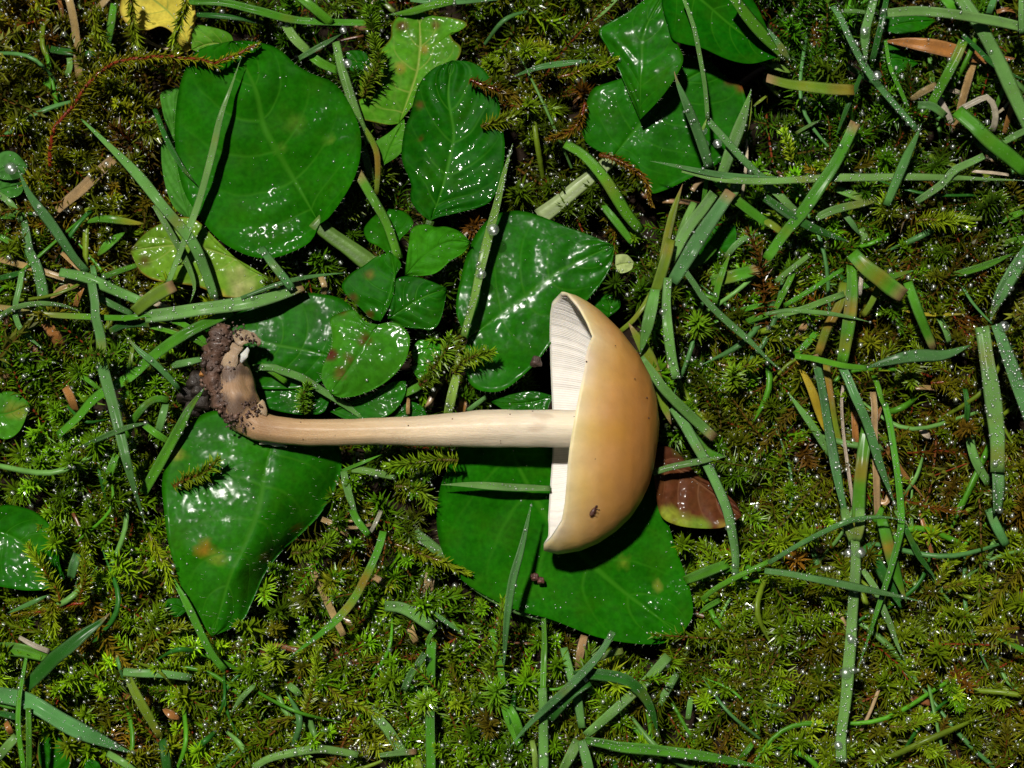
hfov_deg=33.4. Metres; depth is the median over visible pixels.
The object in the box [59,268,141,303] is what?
grass blade
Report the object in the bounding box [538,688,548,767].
grass blade
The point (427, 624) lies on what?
grass blade
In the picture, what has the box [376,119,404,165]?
leaf
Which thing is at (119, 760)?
grass blade
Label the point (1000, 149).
grass blade
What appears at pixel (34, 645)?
dry grass stalk
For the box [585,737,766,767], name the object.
grass blade
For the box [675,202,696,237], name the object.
grass blade
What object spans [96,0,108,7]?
dry grass stalk
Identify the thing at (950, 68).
grass blade
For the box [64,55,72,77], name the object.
grass blade
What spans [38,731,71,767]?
leaf
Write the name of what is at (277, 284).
grass blade
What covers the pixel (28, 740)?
grass blade
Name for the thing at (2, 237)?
grass blade
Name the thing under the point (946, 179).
grass blade
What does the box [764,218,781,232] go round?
grass blade
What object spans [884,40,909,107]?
grass blade
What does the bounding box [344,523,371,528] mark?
dry grass stalk
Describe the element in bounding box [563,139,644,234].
grass blade
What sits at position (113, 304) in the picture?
grass blade
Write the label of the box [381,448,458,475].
moss sprig
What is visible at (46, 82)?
grass blade
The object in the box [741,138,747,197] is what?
dry grass stalk
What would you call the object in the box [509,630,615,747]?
grass blade
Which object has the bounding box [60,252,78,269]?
dry grass stalk
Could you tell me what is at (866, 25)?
grass blade
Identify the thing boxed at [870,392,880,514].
dry grass stalk
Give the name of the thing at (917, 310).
grass blade
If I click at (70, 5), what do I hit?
dry grass stalk
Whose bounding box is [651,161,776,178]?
grass blade
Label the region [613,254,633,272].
leaf
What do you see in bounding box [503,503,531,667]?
grass blade
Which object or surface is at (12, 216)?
grass blade
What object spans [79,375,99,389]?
grass blade
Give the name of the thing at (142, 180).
grass blade
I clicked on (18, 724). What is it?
grass blade
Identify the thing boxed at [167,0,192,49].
moss sprig
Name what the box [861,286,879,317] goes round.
grass blade
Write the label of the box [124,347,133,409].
grass blade
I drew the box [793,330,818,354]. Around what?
grass blade
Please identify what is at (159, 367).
grass blade
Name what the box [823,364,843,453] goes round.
grass blade
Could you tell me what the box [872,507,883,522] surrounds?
grass blade
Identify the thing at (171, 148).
grass blade
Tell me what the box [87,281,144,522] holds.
grass blade
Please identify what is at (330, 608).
dry grass stalk
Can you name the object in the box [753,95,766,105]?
grass blade
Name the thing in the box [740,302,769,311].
grass blade
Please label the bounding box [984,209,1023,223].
grass blade
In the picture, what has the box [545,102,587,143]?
moss sprig
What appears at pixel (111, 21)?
grass blade
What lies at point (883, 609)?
grass blade
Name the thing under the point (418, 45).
leaf
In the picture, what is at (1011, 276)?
grass blade
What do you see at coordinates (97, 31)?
moss sprig
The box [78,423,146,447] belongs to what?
grass blade
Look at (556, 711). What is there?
grass blade
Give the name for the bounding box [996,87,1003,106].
grass blade
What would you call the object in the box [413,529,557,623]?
grass blade
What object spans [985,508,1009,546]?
grass blade
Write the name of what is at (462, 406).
dry grass stalk
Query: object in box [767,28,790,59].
grass blade
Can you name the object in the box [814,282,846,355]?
grass blade
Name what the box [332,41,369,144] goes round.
grass blade
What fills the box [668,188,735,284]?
grass blade
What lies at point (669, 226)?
grass blade
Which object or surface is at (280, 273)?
grass blade
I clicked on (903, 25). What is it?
leaf
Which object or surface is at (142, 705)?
grass blade
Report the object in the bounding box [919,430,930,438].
dry grass stalk
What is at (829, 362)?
grass blade
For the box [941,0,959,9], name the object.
grass blade
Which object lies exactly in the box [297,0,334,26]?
grass blade
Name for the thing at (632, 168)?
moss sprig
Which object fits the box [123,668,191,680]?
grass blade
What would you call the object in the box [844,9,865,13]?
grass blade
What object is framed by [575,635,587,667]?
dry grass stalk
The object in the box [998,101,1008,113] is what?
dry grass stalk
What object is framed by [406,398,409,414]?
dry grass stalk
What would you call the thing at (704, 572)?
grass blade
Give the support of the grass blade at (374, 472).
on the moss
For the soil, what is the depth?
0.21 m
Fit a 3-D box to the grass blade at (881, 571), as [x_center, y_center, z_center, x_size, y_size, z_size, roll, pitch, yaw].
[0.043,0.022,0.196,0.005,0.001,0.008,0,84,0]
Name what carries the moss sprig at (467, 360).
on the leafy plant at (284, 165)
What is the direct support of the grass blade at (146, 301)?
on the moss
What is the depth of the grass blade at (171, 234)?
0.20 m
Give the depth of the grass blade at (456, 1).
0.20 m
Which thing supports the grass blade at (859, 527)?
on the grass blade at (860, 476)
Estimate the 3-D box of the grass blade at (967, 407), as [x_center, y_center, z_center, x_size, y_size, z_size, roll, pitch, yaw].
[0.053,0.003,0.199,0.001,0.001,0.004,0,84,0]
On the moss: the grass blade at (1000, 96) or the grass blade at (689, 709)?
the grass blade at (689, 709)
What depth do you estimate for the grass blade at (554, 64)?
0.20 m
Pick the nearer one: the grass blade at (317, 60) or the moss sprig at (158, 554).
the moss sprig at (158, 554)
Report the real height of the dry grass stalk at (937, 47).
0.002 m
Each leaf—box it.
[0,151,28,179]
[0,179,23,197]
[0,391,30,438]
[0,505,64,590]
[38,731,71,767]
[83,757,100,767]
[119,0,195,51]
[130,217,271,297]
[160,86,192,216]
[164,598,185,616]
[191,25,232,51]
[358,13,466,124]
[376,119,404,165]
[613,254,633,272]
[653,446,741,528]
[662,0,776,63]
[699,219,735,264]
[876,43,917,73]
[883,16,935,34]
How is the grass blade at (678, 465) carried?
on the soil
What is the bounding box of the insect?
[589,505,599,515]
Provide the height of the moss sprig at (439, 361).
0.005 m
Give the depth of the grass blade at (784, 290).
0.20 m
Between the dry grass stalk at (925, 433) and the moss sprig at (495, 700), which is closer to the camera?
the moss sprig at (495, 700)
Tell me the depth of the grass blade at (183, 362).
0.20 m
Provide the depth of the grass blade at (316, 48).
0.20 m
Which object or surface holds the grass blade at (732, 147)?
on the moss
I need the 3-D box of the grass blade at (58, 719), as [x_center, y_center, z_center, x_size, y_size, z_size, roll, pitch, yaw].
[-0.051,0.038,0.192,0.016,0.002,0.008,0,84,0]
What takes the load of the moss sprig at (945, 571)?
on the moss
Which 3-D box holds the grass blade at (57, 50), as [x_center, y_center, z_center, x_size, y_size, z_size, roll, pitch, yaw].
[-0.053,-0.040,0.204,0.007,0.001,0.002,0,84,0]
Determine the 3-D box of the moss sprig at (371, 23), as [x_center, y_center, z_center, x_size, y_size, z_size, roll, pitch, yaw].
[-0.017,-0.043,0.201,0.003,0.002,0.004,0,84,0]
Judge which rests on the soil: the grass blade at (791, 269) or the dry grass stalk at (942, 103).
the dry grass stalk at (942, 103)
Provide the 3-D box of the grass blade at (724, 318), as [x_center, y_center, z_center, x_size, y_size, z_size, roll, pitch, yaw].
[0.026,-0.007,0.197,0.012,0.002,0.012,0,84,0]
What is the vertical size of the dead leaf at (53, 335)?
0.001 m
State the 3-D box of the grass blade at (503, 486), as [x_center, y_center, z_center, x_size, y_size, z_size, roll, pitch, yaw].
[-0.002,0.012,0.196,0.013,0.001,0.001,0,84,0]
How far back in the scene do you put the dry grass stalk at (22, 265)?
0.20 m
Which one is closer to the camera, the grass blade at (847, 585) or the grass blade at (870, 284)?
the grass blade at (847, 585)
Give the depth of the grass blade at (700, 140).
0.20 m
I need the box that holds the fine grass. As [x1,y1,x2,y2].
[0,0,1023,767]
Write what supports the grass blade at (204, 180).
on the soil
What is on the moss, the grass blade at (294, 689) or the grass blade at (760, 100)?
the grass blade at (294, 689)
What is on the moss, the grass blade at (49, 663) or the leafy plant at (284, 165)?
the grass blade at (49, 663)
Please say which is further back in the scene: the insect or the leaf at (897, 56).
the leaf at (897, 56)
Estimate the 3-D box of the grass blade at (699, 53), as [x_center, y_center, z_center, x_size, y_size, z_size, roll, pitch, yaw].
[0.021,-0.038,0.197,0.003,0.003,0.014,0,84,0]
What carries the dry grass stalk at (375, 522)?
on the moss
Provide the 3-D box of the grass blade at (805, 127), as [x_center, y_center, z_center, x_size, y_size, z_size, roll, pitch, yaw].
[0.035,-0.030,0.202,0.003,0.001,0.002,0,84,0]
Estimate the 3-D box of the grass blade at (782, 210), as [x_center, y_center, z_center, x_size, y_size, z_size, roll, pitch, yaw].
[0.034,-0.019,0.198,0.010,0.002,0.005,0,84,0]
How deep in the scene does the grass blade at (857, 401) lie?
0.19 m
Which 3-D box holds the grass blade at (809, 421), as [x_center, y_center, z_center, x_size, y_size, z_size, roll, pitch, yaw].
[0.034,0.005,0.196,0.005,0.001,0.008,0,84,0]
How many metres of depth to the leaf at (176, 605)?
0.20 m
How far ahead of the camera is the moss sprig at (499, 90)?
0.20 m
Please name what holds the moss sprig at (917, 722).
on the moss
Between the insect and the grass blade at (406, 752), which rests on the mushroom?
the insect
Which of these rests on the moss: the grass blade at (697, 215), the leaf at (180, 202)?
the grass blade at (697, 215)
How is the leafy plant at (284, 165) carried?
on the soil
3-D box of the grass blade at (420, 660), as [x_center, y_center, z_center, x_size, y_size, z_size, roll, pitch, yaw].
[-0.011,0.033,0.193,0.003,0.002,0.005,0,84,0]
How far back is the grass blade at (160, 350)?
0.20 m
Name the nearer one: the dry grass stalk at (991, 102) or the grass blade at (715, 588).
the grass blade at (715, 588)
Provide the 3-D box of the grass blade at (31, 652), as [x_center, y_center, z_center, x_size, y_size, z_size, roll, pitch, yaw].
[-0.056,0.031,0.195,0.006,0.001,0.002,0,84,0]
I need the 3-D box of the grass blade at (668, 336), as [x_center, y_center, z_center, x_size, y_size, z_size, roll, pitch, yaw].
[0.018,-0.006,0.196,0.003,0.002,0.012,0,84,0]
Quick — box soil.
[0,0,1023,767]
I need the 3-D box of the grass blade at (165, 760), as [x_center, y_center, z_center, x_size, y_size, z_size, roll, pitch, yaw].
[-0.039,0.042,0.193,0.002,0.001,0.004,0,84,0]
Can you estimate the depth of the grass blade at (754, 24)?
0.20 m
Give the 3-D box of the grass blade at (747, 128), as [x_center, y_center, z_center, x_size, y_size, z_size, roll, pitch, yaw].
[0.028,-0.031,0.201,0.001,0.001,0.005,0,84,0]
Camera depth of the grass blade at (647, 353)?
0.20 m
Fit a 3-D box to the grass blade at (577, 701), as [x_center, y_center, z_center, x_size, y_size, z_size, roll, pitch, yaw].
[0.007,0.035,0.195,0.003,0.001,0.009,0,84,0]
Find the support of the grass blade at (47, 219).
on the moss
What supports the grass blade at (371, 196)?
on the leafy plant at (284, 165)
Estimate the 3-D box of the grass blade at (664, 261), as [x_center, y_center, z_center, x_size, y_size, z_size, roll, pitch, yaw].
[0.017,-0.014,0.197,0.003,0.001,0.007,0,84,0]
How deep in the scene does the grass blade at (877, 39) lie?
0.20 m
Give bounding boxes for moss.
[0,0,1023,767]
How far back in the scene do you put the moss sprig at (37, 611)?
0.20 m
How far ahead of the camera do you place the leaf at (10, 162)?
0.20 m
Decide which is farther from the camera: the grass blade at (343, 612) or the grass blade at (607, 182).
the grass blade at (607, 182)
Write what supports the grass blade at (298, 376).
on the soil
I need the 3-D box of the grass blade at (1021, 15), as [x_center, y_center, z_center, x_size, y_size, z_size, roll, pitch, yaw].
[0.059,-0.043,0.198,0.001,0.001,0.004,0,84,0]
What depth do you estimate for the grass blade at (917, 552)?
0.20 m
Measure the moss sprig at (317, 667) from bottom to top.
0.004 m
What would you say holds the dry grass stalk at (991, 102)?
on the moss
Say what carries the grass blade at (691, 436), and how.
on the moss
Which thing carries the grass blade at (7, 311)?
on the moss
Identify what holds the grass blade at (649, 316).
on the soil
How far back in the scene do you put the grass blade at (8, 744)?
0.19 m
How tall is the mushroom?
0.014 m
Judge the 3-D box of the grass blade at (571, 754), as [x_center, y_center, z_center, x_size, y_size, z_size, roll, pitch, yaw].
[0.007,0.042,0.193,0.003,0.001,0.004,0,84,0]
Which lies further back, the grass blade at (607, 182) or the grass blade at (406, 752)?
the grass blade at (607, 182)
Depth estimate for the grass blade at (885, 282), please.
0.20 m
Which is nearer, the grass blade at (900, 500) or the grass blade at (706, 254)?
the grass blade at (900, 500)
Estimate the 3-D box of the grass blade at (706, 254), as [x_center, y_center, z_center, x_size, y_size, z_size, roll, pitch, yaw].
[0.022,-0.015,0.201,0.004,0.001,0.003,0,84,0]
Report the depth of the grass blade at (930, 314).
0.20 m
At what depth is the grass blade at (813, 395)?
0.20 m
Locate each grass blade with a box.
[0,192,23,222]
[0,212,37,218]
[0,233,25,257]
[0,271,18,279]
[0,301,80,319]
[0,305,206,344]
[0,642,47,661]
[0,687,133,753]
[0,711,22,721]
[0,733,16,760]
[8,595,47,612]
[12,271,44,350]
[15,657,27,767]
[17,167,89,271]
[20,220,49,300]
[24,613,109,691]
[26,708,31,767]
[41,45,95,55]
[43,78,65,101]
[56,312,233,438]
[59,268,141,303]
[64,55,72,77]
[67,553,80,579]
[77,115,218,298]
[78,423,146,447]
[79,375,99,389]
[84,215,143,224]
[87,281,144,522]
[90,265,96,275]
[98,295,132,314]
[99,263,136,278]
[101,3,116,66]
[102,453,119,487]
[106,320,179,335]
[106,751,135,767]
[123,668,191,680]
[124,334,180,389]
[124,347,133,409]
[125,395,168,439]
[125,677,162,737]
[130,280,176,315]
[140,388,203,495]
[144,281,304,322]
[151,325,203,346]
[152,109,194,181]
[152,206,195,301]
[155,403,168,432]
[158,738,171,767]
[165,60,240,282]
[170,572,226,671]
[171,356,201,368]
[188,0,365,25]
[196,12,264,24]
[231,684,255,712]
[240,273,341,299]
[252,745,358,767]
[253,364,361,417]
[258,246,294,290]
[281,22,309,52]
[287,682,302,696]
[289,531,386,657]
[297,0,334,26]
[298,34,340,59]
[307,53,336,73]
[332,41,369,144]
[341,454,381,471]
[349,509,370,536]
[351,467,396,479]
[355,170,402,258]
[361,145,374,184]
[365,127,380,194]
[369,707,405,750]
[377,749,416,757]
[385,601,436,631]
[389,0,455,15]
[400,651,427,691]
[410,0,496,4]
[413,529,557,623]
[413,757,421,767]
[424,641,435,767]
[425,628,436,647]
[432,611,460,632]
[441,482,550,490]
[444,374,459,413]
[460,144,512,336]
[466,396,486,410]
[489,629,523,750]
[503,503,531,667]
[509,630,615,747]
[512,60,593,76]
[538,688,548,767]
[540,618,546,687]
[545,680,591,721]
[559,738,578,767]
[560,647,584,727]
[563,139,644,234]
[573,669,657,735]
[578,739,593,767]
[583,653,671,736]
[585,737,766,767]
[600,648,623,660]
[620,293,648,332]
[628,323,670,423]
[640,289,659,354]
[641,356,717,441]
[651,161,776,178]
[651,237,675,294]
[653,456,726,475]
[655,672,679,708]
[659,184,682,258]
[662,278,680,378]
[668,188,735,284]
[669,406,739,575]
[671,190,717,261]
[674,71,713,168]
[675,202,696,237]
[681,169,1023,184]
[683,0,709,118]
[683,559,729,584]
[685,270,784,372]
[685,697,692,719]
[690,245,716,269]
[695,432,723,456]
[700,559,768,601]
[706,118,769,184]
[710,264,762,286]
[712,252,730,303]
[713,181,767,227]
[718,89,751,171]
[724,233,759,257]
[728,183,742,200]
[730,0,782,59]
[738,742,754,758]
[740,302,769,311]
[741,98,751,143]
[745,312,769,324]
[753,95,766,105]
[762,120,859,261]
[762,194,850,242]
[763,184,797,212]
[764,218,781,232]
[764,568,922,601]
[765,308,871,322]
[766,74,854,94]
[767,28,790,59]
[768,515,909,564]
[769,63,790,72]
[772,272,795,309]
[774,253,810,283]
[777,291,844,317]
[783,267,843,306]
[788,393,828,455]
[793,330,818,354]
[795,120,819,133]
[795,354,867,369]
[796,361,824,431]
[812,354,849,548]
[814,196,876,220]
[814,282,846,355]
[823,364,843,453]
[830,5,918,130]
[835,186,873,206]
[835,540,860,761]
[836,74,862,135]
[837,265,857,362]
[838,368,895,507]
[840,506,853,542]
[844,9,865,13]
[847,249,907,302]
[852,426,869,541]
[853,507,864,541]
[856,403,904,673]
[860,0,877,64]
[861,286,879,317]
[861,569,905,661]
[862,270,914,289]
[862,542,902,610]
[867,345,970,367]
[869,0,888,61]
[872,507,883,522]
[876,519,906,602]
[883,123,921,206]
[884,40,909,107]
[887,6,1018,31]
[903,281,937,349]
[903,310,966,316]
[904,525,936,579]
[915,153,985,204]
[918,101,947,118]
[928,39,967,103]
[937,317,951,343]
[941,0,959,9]
[950,253,1013,278]
[952,106,1023,176]
[954,0,1023,127]
[961,33,1023,79]
[963,389,969,421]
[965,433,991,485]
[975,325,1004,471]
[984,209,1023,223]
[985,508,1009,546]
[986,0,996,14]
[989,246,1023,321]
[991,235,1023,247]
[991,323,1023,418]
[992,472,1004,512]
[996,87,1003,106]
[997,638,1023,652]
[1002,128,1023,143]
[1018,0,1023,33]
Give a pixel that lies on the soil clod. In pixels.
(190, 391)
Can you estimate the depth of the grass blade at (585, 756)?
0.19 m
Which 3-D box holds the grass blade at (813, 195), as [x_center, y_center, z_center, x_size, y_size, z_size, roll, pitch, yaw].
[0.035,-0.022,0.198,0.011,0.003,0.016,0,84,0]
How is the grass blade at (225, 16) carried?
on the moss
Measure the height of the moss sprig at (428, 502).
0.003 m
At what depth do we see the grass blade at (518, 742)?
0.19 m
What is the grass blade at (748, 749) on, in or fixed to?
on the moss
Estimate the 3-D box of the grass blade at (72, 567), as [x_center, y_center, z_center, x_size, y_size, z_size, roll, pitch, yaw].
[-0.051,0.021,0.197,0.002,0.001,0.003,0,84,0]
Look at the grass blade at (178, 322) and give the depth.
0.20 m
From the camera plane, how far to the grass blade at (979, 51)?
0.20 m
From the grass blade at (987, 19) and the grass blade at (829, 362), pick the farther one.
the grass blade at (987, 19)
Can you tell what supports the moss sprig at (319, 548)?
on the moss
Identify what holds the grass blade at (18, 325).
on the moss
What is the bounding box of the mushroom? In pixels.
[199,292,658,553]
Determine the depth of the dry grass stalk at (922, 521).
0.20 m
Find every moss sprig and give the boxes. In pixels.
[10,600,83,619]
[22,540,70,604]
[42,602,62,640]
[43,41,261,165]
[73,545,95,602]
[82,341,128,366]
[85,9,114,54]
[124,0,144,55]
[146,532,174,593]
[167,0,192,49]
[171,453,222,491]
[259,640,290,674]
[288,530,339,562]
[294,380,313,414]
[299,645,327,716]
[323,683,385,720]
[358,31,388,98]
[361,4,381,35]
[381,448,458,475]
[392,538,473,576]
[394,478,440,514]
[410,687,441,716]
[424,330,459,377]
[450,345,498,375]
[468,76,531,110]
[480,108,531,131]
[480,676,510,715]
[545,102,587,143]
[557,55,619,82]
[599,152,654,207]
[682,307,712,343]
[717,349,774,377]
[718,359,748,392]
[777,125,795,161]
[813,159,844,172]
[872,190,899,222]
[890,712,940,736]
[913,732,938,759]
[915,208,974,232]
[931,373,962,399]
[934,543,966,585]
[943,573,992,591]
[973,622,1018,638]
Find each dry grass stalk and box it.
[0,257,87,287]
[19,636,50,653]
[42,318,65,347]
[49,284,78,298]
[54,156,116,217]
[56,0,63,17]
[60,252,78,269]
[62,385,78,411]
[65,0,82,78]
[73,286,84,307]
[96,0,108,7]
[98,692,130,699]
[162,709,179,719]
[304,556,345,636]
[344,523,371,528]
[369,510,382,533]
[372,574,385,584]
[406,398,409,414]
[406,622,418,644]
[458,397,466,411]
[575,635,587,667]
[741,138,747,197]
[792,320,811,344]
[840,385,852,503]
[851,411,858,459]
[858,273,863,295]
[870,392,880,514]
[878,431,923,497]
[881,490,890,505]
[887,38,1014,63]
[910,385,937,389]
[918,510,939,571]
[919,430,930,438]
[938,96,954,132]
[945,87,960,94]
[952,63,975,131]
[959,94,998,131]
[972,170,1008,175]
[996,7,1014,13]
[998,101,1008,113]
[1002,104,1012,133]
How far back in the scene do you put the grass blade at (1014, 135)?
0.20 m
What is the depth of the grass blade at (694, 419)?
0.20 m
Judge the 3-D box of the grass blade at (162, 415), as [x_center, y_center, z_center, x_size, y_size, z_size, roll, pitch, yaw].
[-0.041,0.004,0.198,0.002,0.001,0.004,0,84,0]
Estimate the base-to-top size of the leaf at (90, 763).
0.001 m
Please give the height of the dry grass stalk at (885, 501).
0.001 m
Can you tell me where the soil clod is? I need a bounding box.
[176,370,211,417]
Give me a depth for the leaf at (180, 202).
0.20 m
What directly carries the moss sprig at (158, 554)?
on the moss
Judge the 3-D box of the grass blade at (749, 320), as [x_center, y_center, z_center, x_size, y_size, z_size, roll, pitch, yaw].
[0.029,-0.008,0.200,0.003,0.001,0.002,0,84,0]
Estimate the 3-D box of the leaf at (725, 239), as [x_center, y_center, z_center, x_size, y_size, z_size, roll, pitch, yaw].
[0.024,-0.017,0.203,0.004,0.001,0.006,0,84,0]
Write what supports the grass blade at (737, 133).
on the soil
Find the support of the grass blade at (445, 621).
on the moss
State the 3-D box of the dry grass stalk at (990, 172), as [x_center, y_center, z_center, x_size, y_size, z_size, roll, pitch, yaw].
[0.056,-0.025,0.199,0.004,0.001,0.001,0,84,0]
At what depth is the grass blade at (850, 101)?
0.20 m
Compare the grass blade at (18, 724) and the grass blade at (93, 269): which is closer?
the grass blade at (18, 724)
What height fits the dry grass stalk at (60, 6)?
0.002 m
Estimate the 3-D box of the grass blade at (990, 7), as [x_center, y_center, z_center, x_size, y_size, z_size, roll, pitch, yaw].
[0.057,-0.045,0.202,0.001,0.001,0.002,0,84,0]
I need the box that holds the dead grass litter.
[0,0,1023,767]
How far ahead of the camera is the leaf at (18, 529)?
0.20 m
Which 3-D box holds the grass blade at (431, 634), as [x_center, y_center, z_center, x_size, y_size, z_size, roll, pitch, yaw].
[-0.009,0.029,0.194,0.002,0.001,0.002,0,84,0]
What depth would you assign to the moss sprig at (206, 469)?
0.19 m
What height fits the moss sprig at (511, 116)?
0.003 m
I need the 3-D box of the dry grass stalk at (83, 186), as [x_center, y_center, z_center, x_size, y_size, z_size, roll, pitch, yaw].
[-0.051,-0.023,0.201,0.008,0.001,0.008,0,84,0]
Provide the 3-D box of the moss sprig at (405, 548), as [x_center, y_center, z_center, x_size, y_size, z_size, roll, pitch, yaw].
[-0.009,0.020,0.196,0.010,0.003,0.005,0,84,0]
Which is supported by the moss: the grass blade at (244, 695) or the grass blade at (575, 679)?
the grass blade at (244, 695)
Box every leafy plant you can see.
[160,39,695,646]
[535,0,745,219]
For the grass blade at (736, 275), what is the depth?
0.20 m
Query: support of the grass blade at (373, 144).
on the moss
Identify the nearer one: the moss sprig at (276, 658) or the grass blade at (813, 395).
the moss sprig at (276, 658)
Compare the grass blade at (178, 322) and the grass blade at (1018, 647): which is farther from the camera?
the grass blade at (178, 322)
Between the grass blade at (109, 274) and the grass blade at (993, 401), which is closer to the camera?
the grass blade at (993, 401)
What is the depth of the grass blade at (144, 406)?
0.20 m
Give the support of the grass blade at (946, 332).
on the moss
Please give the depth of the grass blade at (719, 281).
0.20 m
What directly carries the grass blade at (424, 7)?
on the soil
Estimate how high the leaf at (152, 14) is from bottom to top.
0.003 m
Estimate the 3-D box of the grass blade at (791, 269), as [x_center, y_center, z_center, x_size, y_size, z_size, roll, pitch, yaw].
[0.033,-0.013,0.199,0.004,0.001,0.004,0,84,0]
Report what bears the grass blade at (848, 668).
on the moss
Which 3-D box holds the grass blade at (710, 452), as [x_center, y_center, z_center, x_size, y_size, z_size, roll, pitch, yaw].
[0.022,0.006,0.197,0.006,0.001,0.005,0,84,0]
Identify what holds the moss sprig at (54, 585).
on the moss
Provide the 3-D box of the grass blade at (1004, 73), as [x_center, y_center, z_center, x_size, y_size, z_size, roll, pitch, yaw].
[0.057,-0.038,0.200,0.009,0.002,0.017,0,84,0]
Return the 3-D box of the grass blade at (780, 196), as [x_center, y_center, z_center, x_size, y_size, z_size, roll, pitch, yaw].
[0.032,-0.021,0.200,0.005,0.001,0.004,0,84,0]
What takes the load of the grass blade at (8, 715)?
on the moss
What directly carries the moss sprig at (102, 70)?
on the moss
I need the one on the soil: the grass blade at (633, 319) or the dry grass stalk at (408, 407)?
the grass blade at (633, 319)
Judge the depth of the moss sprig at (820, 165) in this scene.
0.20 m
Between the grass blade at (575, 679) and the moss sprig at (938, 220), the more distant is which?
the moss sprig at (938, 220)
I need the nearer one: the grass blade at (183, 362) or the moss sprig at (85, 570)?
the moss sprig at (85, 570)
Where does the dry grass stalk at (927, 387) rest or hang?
on the moss
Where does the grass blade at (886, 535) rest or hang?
on the moss
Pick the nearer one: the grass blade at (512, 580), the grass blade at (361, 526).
the grass blade at (512, 580)
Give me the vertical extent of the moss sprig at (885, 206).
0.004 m
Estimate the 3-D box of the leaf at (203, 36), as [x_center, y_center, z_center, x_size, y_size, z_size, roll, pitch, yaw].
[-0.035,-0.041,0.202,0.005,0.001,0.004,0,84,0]
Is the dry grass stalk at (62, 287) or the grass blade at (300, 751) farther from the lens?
the dry grass stalk at (62, 287)
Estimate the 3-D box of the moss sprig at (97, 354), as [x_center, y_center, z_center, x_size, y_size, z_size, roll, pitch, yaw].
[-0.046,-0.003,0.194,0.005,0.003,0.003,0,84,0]
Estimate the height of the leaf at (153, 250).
0.001 m
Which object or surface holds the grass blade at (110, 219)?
on the moss
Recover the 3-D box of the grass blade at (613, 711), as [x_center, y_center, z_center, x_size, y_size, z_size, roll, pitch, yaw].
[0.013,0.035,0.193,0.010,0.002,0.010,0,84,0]
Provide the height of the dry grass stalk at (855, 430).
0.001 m
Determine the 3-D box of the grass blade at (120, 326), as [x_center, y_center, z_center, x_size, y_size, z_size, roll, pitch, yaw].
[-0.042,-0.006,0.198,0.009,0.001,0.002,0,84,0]
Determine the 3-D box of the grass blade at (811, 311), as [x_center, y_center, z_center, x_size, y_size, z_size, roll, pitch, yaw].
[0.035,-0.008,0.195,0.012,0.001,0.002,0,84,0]
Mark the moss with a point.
(472, 722)
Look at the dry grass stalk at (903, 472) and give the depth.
0.20 m
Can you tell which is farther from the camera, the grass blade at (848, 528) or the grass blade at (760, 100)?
the grass blade at (760, 100)
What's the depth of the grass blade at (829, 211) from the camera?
0.20 m
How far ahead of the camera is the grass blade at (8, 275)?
0.20 m
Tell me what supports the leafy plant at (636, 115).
on the soil

